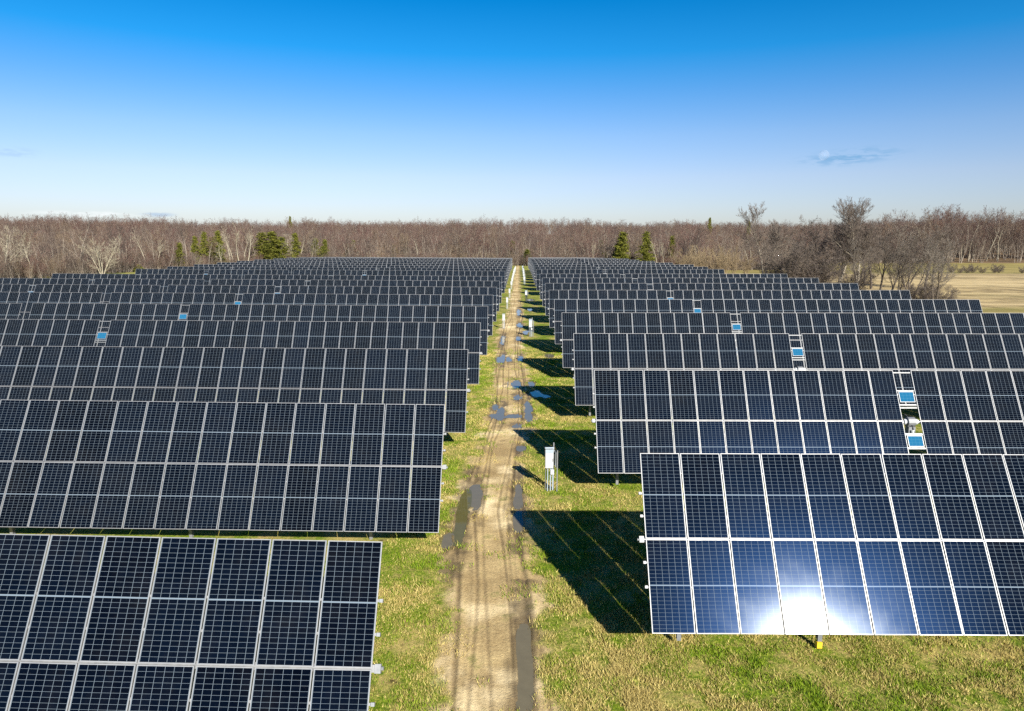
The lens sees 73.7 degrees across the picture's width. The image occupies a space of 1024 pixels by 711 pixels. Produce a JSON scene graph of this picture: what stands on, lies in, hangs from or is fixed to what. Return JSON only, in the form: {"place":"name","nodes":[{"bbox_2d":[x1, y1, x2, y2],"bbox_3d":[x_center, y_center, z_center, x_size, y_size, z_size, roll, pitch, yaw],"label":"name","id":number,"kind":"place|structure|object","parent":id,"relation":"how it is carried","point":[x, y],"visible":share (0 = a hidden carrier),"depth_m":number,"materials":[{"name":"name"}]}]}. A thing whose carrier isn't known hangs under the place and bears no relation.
{"place":"outdoors","nodes":[
{"label":"outdoors","id":0,"kind":"place"},
{"bbox_2d":[426,261,560,710],"bbox_3d":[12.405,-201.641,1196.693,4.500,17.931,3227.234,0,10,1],"label":"dirt track","id":1,"kind":"structure","parent":0,"point":[490,618],"depth_m":23.21,"materials":[{"name":"beige soil"}]},
{"bbox_2d":[452,489,471,545],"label":"puddle","id":2,"kind":"object","parent":1,"relation":"on","point":[463,511],"visible":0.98,"depth_m":28.32,"materials":[{"name":"brown liquid"}]},
{"bbox_2d":[469,484,482,509],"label":"puddle","id":3,"kind":"object","parent":1,"relation":"on","point":[477,492],"visible":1,"depth_m":30.58,"materials":[{"name":"liquid"}]},
{"bbox_2d":[496,407,504,420],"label":"puddle","id":4,"kind":"object","parent":1,"relation":"on","point":[500,414],"visible":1,"depth_m":44.60,"materials":[{"name":"liquid"}]},
{"bbox_2d":[513,511,522,532],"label":"puddle","id":5,"kind":"object","parent":1,"relation":"on","point":[517,521],"visible":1,"depth_m":27.81,"materials":[{"name":"liquid"}]},
{"bbox_2d":[513,484,522,508],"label":"puddle","id":6,"kind":"object","parent":1,"relation":"on","point":[518,501],"visible":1,"depth_m":30.26,"materials":[{"name":"liquid"}]},
{"bbox_2d":[516,624,533,710],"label":"puddle","id":7,"kind":"object","parent":1,"relation":"on","point":[525,689],"visible":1,"depth_m":18.30,"materials":[{"name":"liquid"}]},
{"bbox_2d":[524,401,532,421],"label":"puddle","id":8,"kind":"object","parent":1,"relation":"on","point":[528,410],"visible":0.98,"depth_m":45.43,"materials":[{"name":"liquid"}]},
{"bbox_2d":[0,232,1023,710],"bbox_3d":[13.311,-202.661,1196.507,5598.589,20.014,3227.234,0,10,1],"label":"ground","id":9,"kind":"structure","parent":0,"point":[992,292],"depth_m":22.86,"materials":[{"name":"green plant"}]},
{"bbox_2d":[0,303,21,343],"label":"solar tracker","id":10,"kind":"object","parent":9,"relation":"on","point":[9,310],"visible":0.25,"depth_m":62.95,"materials":[{"name":"blue glass"}]},
{"bbox_2d":[0,226,23,272],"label":"bare tree","id":11,"kind":"object","parent":9,"relation":"on","point":[3,248],"visible":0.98,"depth_m":176.86,"materials":[{"name":"brown plant"}]},
{"bbox_2d":[15,232,34,277],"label":"bare tree","id":12,"kind":"object","parent":9,"relation":"on","point":[25,249],"visible":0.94,"depth_m":184.02,"materials":[{"name":"brown plant"}]},
{"bbox_2d":[0,292,101,327],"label":"solar tracker","id":13,"kind":"object","parent":9,"relation":"on","point":[43,297],"visible":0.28,"depth_m":75.17,"materials":[{"name":"blue glass"}]},
{"bbox_2d":[0,284,160,318],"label":"solar tracker","id":14,"kind":"object","parent":9,"relation":"on","point":[106,291],"visible":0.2,"depth_m":87.44,"materials":[{"name":"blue glass"}]},
{"bbox_2d":[74,233,120,273],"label":"bare tree","id":15,"kind":"object","parent":9,"relation":"on","point":[105,258],"visible":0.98,"depth_m":207.53,"materials":[{"name":"beige plant"}]},
{"bbox_2d":[0,278,203,301],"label":"solar tracker","id":16,"kind":"object","parent":9,"relation":"on","point":[163,283],"visible":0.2,"depth_m":99.68,"materials":[{"name":"blue glass"}]},
{"bbox_2d":[52,274,237,292],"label":"solar tracker","id":17,"kind":"object","parent":9,"relation":"on","point":[207,278],"visible":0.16,"depth_m":111.84,"materials":[{"name":"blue glass"}]},
{"bbox_2d":[173,242,184,266],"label":"evergreen tree","id":18,"kind":"object","parent":9,"relation":"on","point":[179,251],"visible":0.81,"depth_m":259.89,"materials":[{"name":"green plant"}]},
{"bbox_2d":[0,534,383,710],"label":"solar tracker","id":19,"kind":"object","parent":9,"relation":"on","point":[108,663],"visible":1,"depth_m":13.56,"materials":[{"name":"blue glass"}]},
{"bbox_2d":[190,236,200,261],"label":"evergreen tree","id":20,"kind":"object","parent":9,"relation":"on","point":[195,247],"visible":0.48,"depth_m":293.20,"materials":[{"name":"green plant"}]},
{"bbox_2d":[196,231,209,263],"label":"evergreen tree","id":21,"kind":"object","parent":9,"relation":"on","point":[204,238],"visible":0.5,"depth_m":288.94,"materials":[{"name":"green plant"}]},
{"bbox_2d":[135,269,288,281],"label":"solar tracker","id":22,"kind":"object","parent":9,"relation":"on","point":[241,273],"visible":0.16,"depth_m":136.21,"materials":[{"name":"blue glass"}]},
{"bbox_2d":[203,237,228,263],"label":"evergreen tree","id":23,"kind":"object","parent":9,"relation":"on","point":[212,240],"visible":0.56,"depth_m":287.29,"materials":[{"name":"green plant"}]},
{"bbox_2d":[214,230,225,260],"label":"evergreen tree","id":24,"kind":"object","parent":9,"relation":"on","point":[217,237],"visible":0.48,"depth_m":290.88,"materials":[{"name":"green plant"}]},
{"bbox_2d":[0,399,447,539],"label":"solar tracker","id":25,"kind":"object","parent":9,"relation":"on","point":[31,495],"visible":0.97,"depth_m":25.52,"materials":[{"name":"blue glass"}]},
{"bbox_2d":[0,346,470,435],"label":"solar tracker","id":26,"kind":"object","parent":9,"relation":"on","point":[56,370],"visible":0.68,"depth_m":37.99,"materials":[{"name":"blue glass"}]},
{"bbox_2d":[167,266,307,274],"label":"solar tracker","id":27,"kind":"object","parent":9,"relation":"on","point":[290,269],"visible":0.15,"depth_m":148.46,"materials":[{"name":"blue glass"}]},
{"bbox_2d":[0,319,482,389],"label":"solar tracker","id":28,"kind":"object","parent":9,"relation":"on","point":[30,332],"visible":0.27,"depth_m":50.40,"materials":[{"name":"blue glass"}]},
{"bbox_2d":[247,232,268,257],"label":"evergreen tree","id":29,"kind":"object","parent":9,"relation":"on","point":[263,238],"visible":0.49,"depth_m":315.88,"materials":[{"name":"green plant"}]},
{"bbox_2d":[194,264,323,274],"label":"solar tracker","id":30,"kind":"object","parent":9,"relation":"on","point":[231,265],"visible":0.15,"depth_m":160.65,"materials":[{"name":"blue glass"}]},
{"bbox_2d":[29,303,489,354],"bbox_3d":[-23.241,-1.879,62.265,42.450,5.344,2.446,0,10,1],"label":"solar tracker","id":31,"kind":"object","parent":9,"relation":"on","point":[113,311],"visible":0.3,"depth_m":62.68,"materials":[{"name":"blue glass"}]},
{"bbox_2d":[259,243,276,258],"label":"evergreen tree","id":32,"kind":"object","parent":9,"relation":"on","point":[266,251],"visible":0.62,"depth_m":311.00,"materials":[{"name":"green plant"}]},
{"bbox_2d":[259,231,283,257],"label":"evergreen tree","id":33,"kind":"object","parent":9,"relation":"on","point":[272,240],"visible":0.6,"depth_m":314.82,"materials":[{"name":"green plant"}]},
{"bbox_2d":[217,262,337,266],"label":"solar tracker","id":34,"kind":"object","parent":9,"relation":"on","point":[299,264],"visible":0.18,"depth_m":172.83,"materials":[{"name":"blue glass"}]},
{"bbox_2d":[274,236,295,257],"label":"evergreen tree","id":35,"kind":"object","parent":9,"relation":"on","point":[284,250],"visible":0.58,"depth_m":317.73,"materials":[{"name":"green plant"}]},
{"bbox_2d":[237,261,349,264],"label":"solar tracker","id":36,"kind":"object","parent":9,"relation":"on","point":[310,262],"visible":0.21,"depth_m":185.01,"materials":[{"name":"blue glass"}]},
{"bbox_2d":[288,233,301,257],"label":"evergreen tree","id":37,"kind":"object","parent":9,"relation":"on","point":[296,245],"visible":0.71,"depth_m":326.46,"materials":[{"name":"green plant"}]},
{"bbox_2d":[109,292,494,335],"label":"solar tracker","id":38,"kind":"object","parent":9,"relation":"on","point":[308,299],"visible":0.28,"depth_m":74.90,"materials":[{"name":"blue glass"}]},
{"bbox_2d":[254,259,359,264],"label":"solar tracker","id":39,"kind":"object","parent":9,"relation":"on","point":[350,261],"visible":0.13,"depth_m":197.18,"materials":[{"name":"blue glass"}]},
{"bbox_2d":[273,258,368,260],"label":"solar tracker","id":40,"kind":"object","parent":9,"relation":"on","point":[303,259],"visible":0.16,"depth_m":209.40,"materials":[{"name":"blue glass"}]},
{"bbox_2d":[320,239,329,256],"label":"evergreen tree","id":41,"kind":"object","parent":9,"relation":"on","point":[324,248],"visible":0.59,"depth_m":328.33,"materials":[{"name":"green plant"}]},
{"bbox_2d":[167,285,497,321],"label":"solar tracker","id":42,"kind":"object","parent":9,"relation":"on","point":[357,290],"visible":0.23,"depth_m":87.12,"materials":[{"name":"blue glass"}]},
{"bbox_2d":[210,279,500,310],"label":"solar tracker","id":43,"kind":"object","parent":9,"relation":"on","point":[276,282],"visible":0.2,"depth_m":99.30,"materials":[{"name":"blue glass"}]},
{"bbox_2d":[244,275,502,302],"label":"solar tracker","id":44,"kind":"object","parent":9,"relation":"on","point":[385,277],"visible":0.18,"depth_m":111.48,"materials":[{"name":"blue glass"}]},
{"bbox_2d":[293,270,505,292],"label":"solar tracker","id":45,"kind":"object","parent":9,"relation":"on","point":[331,273],"visible":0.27,"depth_m":135.83,"materials":[{"name":"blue glass"}]},
{"bbox_2d":[312,267,506,288],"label":"solar tracker","id":46,"kind":"object","parent":9,"relation":"on","point":[424,269],"visible":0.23,"depth_m":148.09,"materials":[{"name":"blue glass"}]},
{"bbox_2d":[328,265,507,284],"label":"solar tracker","id":47,"kind":"object","parent":9,"relation":"on","point":[377,267],"visible":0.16,"depth_m":160.28,"materials":[{"name":"blue glass"}]},
{"bbox_2d":[341,263,507,280],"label":"solar tracker","id":48,"kind":"object","parent":9,"relation":"on","point":[409,264],"visible":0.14,"depth_m":172.43,"materials":[{"name":"blue glass"}]},
{"bbox_2d":[353,261,508,277],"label":"solar tracker","id":49,"kind":"object","parent":9,"relation":"on","point":[444,263],"visible":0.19,"depth_m":184.58,"materials":[{"name":"blue glass"}]},
{"bbox_2d":[364,260,509,268],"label":"solar tracker","id":50,"kind":"object","parent":9,"relation":"on","point":[405,261],"visible":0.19,"depth_m":196.86,"materials":[{"name":"blue glass"}]},
{"bbox_2d":[373,259,509,273],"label":"solar tracker","id":51,"kind":"object","parent":9,"relation":"on","point":[412,260],"visible":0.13,"depth_m":208.97,"materials":[{"name":"blue glass"}]},
{"bbox_2d":[381,258,510,271],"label":"solar tracker","id":52,"kind":"object","parent":9,"relation":"on","point":[440,258],"visible":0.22,"depth_m":221.30,"materials":[{"name":"blue glass"}]},
{"bbox_2d":[441,533,454,548],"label":"puddle","id":53,"kind":"object","parent":9,"relation":"on","point":[447,542],"visible":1,"depth_m":25.93,"materials":[{"name":"liquid"}]},
{"bbox_2d":[0,203,1023,277],"bbox_3d":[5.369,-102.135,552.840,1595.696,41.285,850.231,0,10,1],"label":"forest","id":54,"kind":"object","parent":9,"relation":"on","point":[999,234],"visible":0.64,"depth_m":373.29,"materials":[{"name":"brown plant"}]},
{"bbox_2d":[544,442,557,491],"bbox_3d":[1.767,5.062,30.970,0.582,2.240,0.342,0,10,-3],"label":"electrical cabinet","id":55,"kind":"object","parent":9,"relation":"on","point":[549,457],"visible":1,"depth_m":30.81,"materials":[{"name":"white metal"}]},
{"bbox_2d":[530,258,615,270],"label":"solar tracker","id":56,"kind":"object","parent":9,"relation":"on","point":[568,258],"visible":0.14,"depth_m":226.28,"materials":[{"name":"blue glass"}]},
{"bbox_2d":[530,259,627,265],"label":"solar tracker","id":57,"kind":"object","parent":9,"relation":"on","point":[579,259],"visible":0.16,"depth_m":214.01,"materials":[{"name":"blue glass"}]},
{"bbox_2d":[531,260,638,273],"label":"solar tracker","id":58,"kind":"object","parent":9,"relation":"on","point":[577,261],"visible":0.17,"depth_m":201.82,"materials":[{"name":"blue glass"}]},
{"bbox_2d":[532,261,654,276],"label":"solar tracker","id":59,"kind":"object","parent":9,"relation":"on","point":[588,262],"visible":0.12,"depth_m":189.63,"materials":[{"name":"blue glass"}]},
{"bbox_2d":[533,263,672,278],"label":"solar tracker","id":60,"kind":"object","parent":9,"relation":"on","point":[591,264],"visible":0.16,"depth_m":177.43,"materials":[{"name":"blue glass"}]},
{"bbox_2d":[533,265,693,281],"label":"solar tracker","id":61,"kind":"object","parent":9,"relation":"on","point":[599,266],"visible":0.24,"depth_m":165.24,"materials":[{"name":"blue glass"}]},
{"bbox_2d":[534,267,707,285],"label":"solar tracker","id":62,"kind":"object","parent":9,"relation":"on","point":[606,268],"visible":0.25,"depth_m":153.07,"materials":[{"name":"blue glass"}]},
{"bbox_2d":[612,231,631,259],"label":"evergreen tree","id":63,"kind":"object","parent":9,"relation":"on","point":[622,239],"visible":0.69,"depth_m":306.54,"materials":[{"name":"green plant"}]},
{"bbox_2d":[536,269,723,289],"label":"solar tracker","id":64,"kind":"object","parent":9,"relation":"on","point":[626,271],"visible":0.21,"depth_m":140.84,"materials":[{"name":"blue glass"}]},
{"bbox_2d":[634,231,656,261],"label":"evergreen tree","id":65,"kind":"object","parent":9,"relation":"on","point":[645,247],"visible":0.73,"depth_m":303.77,"materials":[{"name":"green plant"}]},
{"bbox_2d":[539,274,787,298],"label":"solar tracker","id":66,"kind":"object","parent":9,"relation":"on","point":[667,276],"visible":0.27,"depth_m":116.46,"materials":[{"name":"blue glass"}]},
{"bbox_2d":[541,278,818,306],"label":"solar tracker","id":67,"kind":"object","parent":9,"relation":"on","point":[649,281],"visible":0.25,"depth_m":104.28,"materials":[{"name":"blue glass"}]},
{"bbox_2d":[668,247,692,264],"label":"bare shrub","id":68,"kind":"object","parent":9,"relation":"on","point":[681,263],"visible":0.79,"depth_m":281.12,"materials":[{"name":"plant"}]},
{"bbox_2d":[678,249,703,266],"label":"bare shrub","id":69,"kind":"object","parent":9,"relation":"on","point":[687,260],"visible":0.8,"depth_m":268.48,"materials":[{"name":"plant"}]},
{"bbox_2d":[688,245,705,267],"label":"bare shrub","id":70,"kind":"object","parent":9,"relation":"on","point":[700,249],"visible":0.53,"depth_m":281.16,"materials":[{"name":"plant"}]},
{"bbox_2d":[544,283,858,315],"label":"solar tracker","id":71,"kind":"object","parent":9,"relation":"on","point":[669,287],"visible":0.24,"depth_m":92.11,"materials":[{"name":"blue glass"}]},
{"bbox_2d":[691,245,713,267],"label":"bare shrub","id":72,"kind":"object","parent":9,"relation":"on","point":[703,260],"visible":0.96,"depth_m":257.53,"materials":[{"name":"plant"}]},
{"bbox_2d":[708,246,725,268],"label":"bare shrub","id":73,"kind":"object","parent":9,"relation":"on","point":[714,266],"visible":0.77,"depth_m":264.32,"materials":[{"name":"plant"}]},
{"bbox_2d":[711,249,740,273],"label":"bare shrub","id":74,"kind":"object","parent":9,"relation":"on","point":[722,267],"visible":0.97,"depth_m":247.29,"materials":[{"name":"plant"}]},
{"bbox_2d":[548,290,910,327],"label":"solar tracker","id":75,"kind":"object","parent":9,"relation":"on","point":[727,294],"visible":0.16,"depth_m":79.90,"materials":[{"name":"blue glass"}]},
{"bbox_2d":[728,252,741,273],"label":"bare shrub","id":76,"kind":"object","parent":9,"relation":"on","point":[734,267],"visible":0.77,"depth_m":258.51,"materials":[{"name":"plant"}]},
{"bbox_2d":[738,253,756,273],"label":"bare shrub","id":77,"kind":"object","parent":9,"relation":"on","point":[746,268],"visible":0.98,"depth_m":232.21,"materials":[{"name":"plant"}]},
{"bbox_2d":[553,299,982,343],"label":"solar tracker","id":78,"kind":"object","parent":9,"relation":"on","point":[731,306],"visible":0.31,"depth_m":67.68,"materials":[{"name":"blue glass"}]},
{"bbox_2d":[736,201,799,268],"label":"bare tree","id":79,"kind":"object","parent":9,"relation":"on","point":[773,230],"visible":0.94,"depth_m":201.46,"materials":[{"name":"grey plant"}]},
{"bbox_2d":[741,236,818,277],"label":"bare shrub","id":80,"kind":"object","parent":9,"relation":"on","point":[761,260],"visible":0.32,"depth_m":181.72,"materials":[{"name":"brown plant"}]},
{"bbox_2d":[758,226,809,273],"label":"bare tree","id":81,"kind":"object","parent":9,"relation":"on","point":[781,246],"visible":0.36,"depth_m":210.86,"materials":[{"name":"brown plant"}]},
{"bbox_2d":[560,313,1023,376],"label":"solar tracker","id":82,"kind":"object","parent":9,"relation":"on","point":[974,323],"visible":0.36,"depth_m":55.46,"materials":[{"name":"blue glass"}]},
{"bbox_2d":[757,235,829,277],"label":"bare shrub","id":83,"kind":"object","parent":9,"relation":"on","point":[790,257],"visible":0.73,"depth_m":165.37,"materials":[{"name":"brown plant"}]},
{"bbox_2d":[571,333,1023,415],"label":"solar tracker","id":84,"kind":"object","parent":9,"relation":"on","point":[601,355],"visible":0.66,"depth_m":43.22,"materials":[{"name":"blue glass"}]},
{"bbox_2d":[591,370,1023,484],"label":"solar tracker","id":85,"kind":"object","parent":9,"relation":"on","point":[979,423],"visible":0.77,"depth_m":30.87,"materials":[{"name":"blue glass"}]},
{"bbox_2d":[793,214,829,273],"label":"bare tree","id":86,"kind":"object","parent":9,"relation":"on","point":[810,231],"visible":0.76,"depth_m":183.62,"materials":[{"name":"brown plant"}]},
{"bbox_2d":[783,240,850,282],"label":"bare shrub","id":87,"kind":"object","parent":9,"relation":"on","point":[826,277],"visible":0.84,"depth_m":159.57,"materials":[{"name":"brown plant"}]},
{"bbox_2d":[637,453,1023,647],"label":"solar tracker","id":88,"kind":"object","parent":9,"relation":"on","point":[808,597],"visible":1,"depth_m":18.59,"materials":[{"name":"blue glass"}]},
{"bbox_2d":[804,240,862,282],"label":"bare shrub","id":89,"kind":"object","parent":9,"relation":"on","point":[829,281],"visible":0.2,"depth_m":185.76,"materials":[{"name":"brown plant"}]},
{"bbox_2d":[816,196,875,282],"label":"bare tree","id":90,"kind":"object","parent":9,"relation":"on","point":[846,232],"visible":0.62,"depth_m":166.09,"materials":[{"name":"grey plant"}]},
{"bbox_2d":[823,197,886,281],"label":"bare tree","id":91,"kind":"object","parent":9,"relation":"on","point":[869,239],"visible":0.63,"depth_m":161.90,"materials":[{"name":"grey plant"}]},
{"bbox_2d":[833,262,879,289],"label":"bare shrub","id":92,"kind":"object","parent":9,"relation":"on","point":[839,273],"visible":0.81,"depth_m":149.15,"materials":[{"name":"brown plant"}]},
{"bbox_2d":[845,238,875,285],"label":"bare tree","id":93,"kind":"object","parent":9,"relation":"on","point":[857,262],"visible":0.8,"depth_m":157.16,"materials":[{"name":"brown plant"}]},
{"bbox_2d":[844,217,887,288],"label":"bare tree","id":94,"kind":"object","parent":9,"relation":"on","point":[867,246],"visible":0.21,"depth_m":168.64,"materials":[{"name":"brown plant"}]},
{"bbox_2d":[863,222,902,289],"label":"bare tree","id":95,"kind":"object","parent":9,"relation":"on","point":[884,251],"visible":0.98,"depth_m":132.39,"materials":[{"name":"brown plant"}]},
{"bbox_2d":[878,232,928,289],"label":"bare tree","id":96,"kind":"object","parent":9,"relation":"on","point":[893,264],"visible":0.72,"depth_m":132.71,"materials":[{"name":"brown plant"}]},
{"bbox_2d":[877,232,933,294],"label":"bare tree","id":97,"kind":"object","parent":9,"relation":"on","point":[904,264],"visible":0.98,"depth_m":129.25,"materials":[{"name":"brown plant"}]},
{"bbox_2d":[880,220,949,287],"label":"bare tree","id":98,"kind":"object","parent":9,"relation":"on","point":[898,235],"visible":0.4,"depth_m":175.11,"materials":[{"name":"brown plant"}]},
{"bbox_2d":[878,230,952,288],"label":"bare tree","id":99,"kind":"object","parent":9,"relation":"on","point":[932,244],"visible":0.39,"depth_m":138.30,"materials":[{"name":"brown plant"}]},
{"bbox_2d":[905,282,936,301],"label":"bare shrub","id":100,"kind":"object","parent":9,"relation":"on","point":[922,296],"visible":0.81,"depth_m":129.89,"materials":[{"name":"brown plant"}]},
{"bbox_2d":[912,236,960,298],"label":"bare tree","id":101,"kind":"object","parent":9,"relation":"on","point":[936,254],"visible":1,"depth_m":123.99,"materials":[{"name":"brown plant"}]},
{"bbox_2d":[915,216,962,289],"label":"bare tree","id":102,"kind":"object","parent":9,"relation":"on","point":[943,236],"visible":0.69,"depth_m":167.62,"materials":[{"name":"brown plant"}]},
{"bbox_2d":[926,283,959,301],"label":"bare shrub","id":103,"kind":"object","parent":9,"relation":"on","point":[952,293],"visible":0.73,"depth_m":126.29,"materials":[{"name":"brown plant"}]},
{"bbox_2d":[0,0,1023,236],"label":"sky","id":104,"kind":"structure","parent":0,"point":[635,111],"materials":[{"name":"blue"}]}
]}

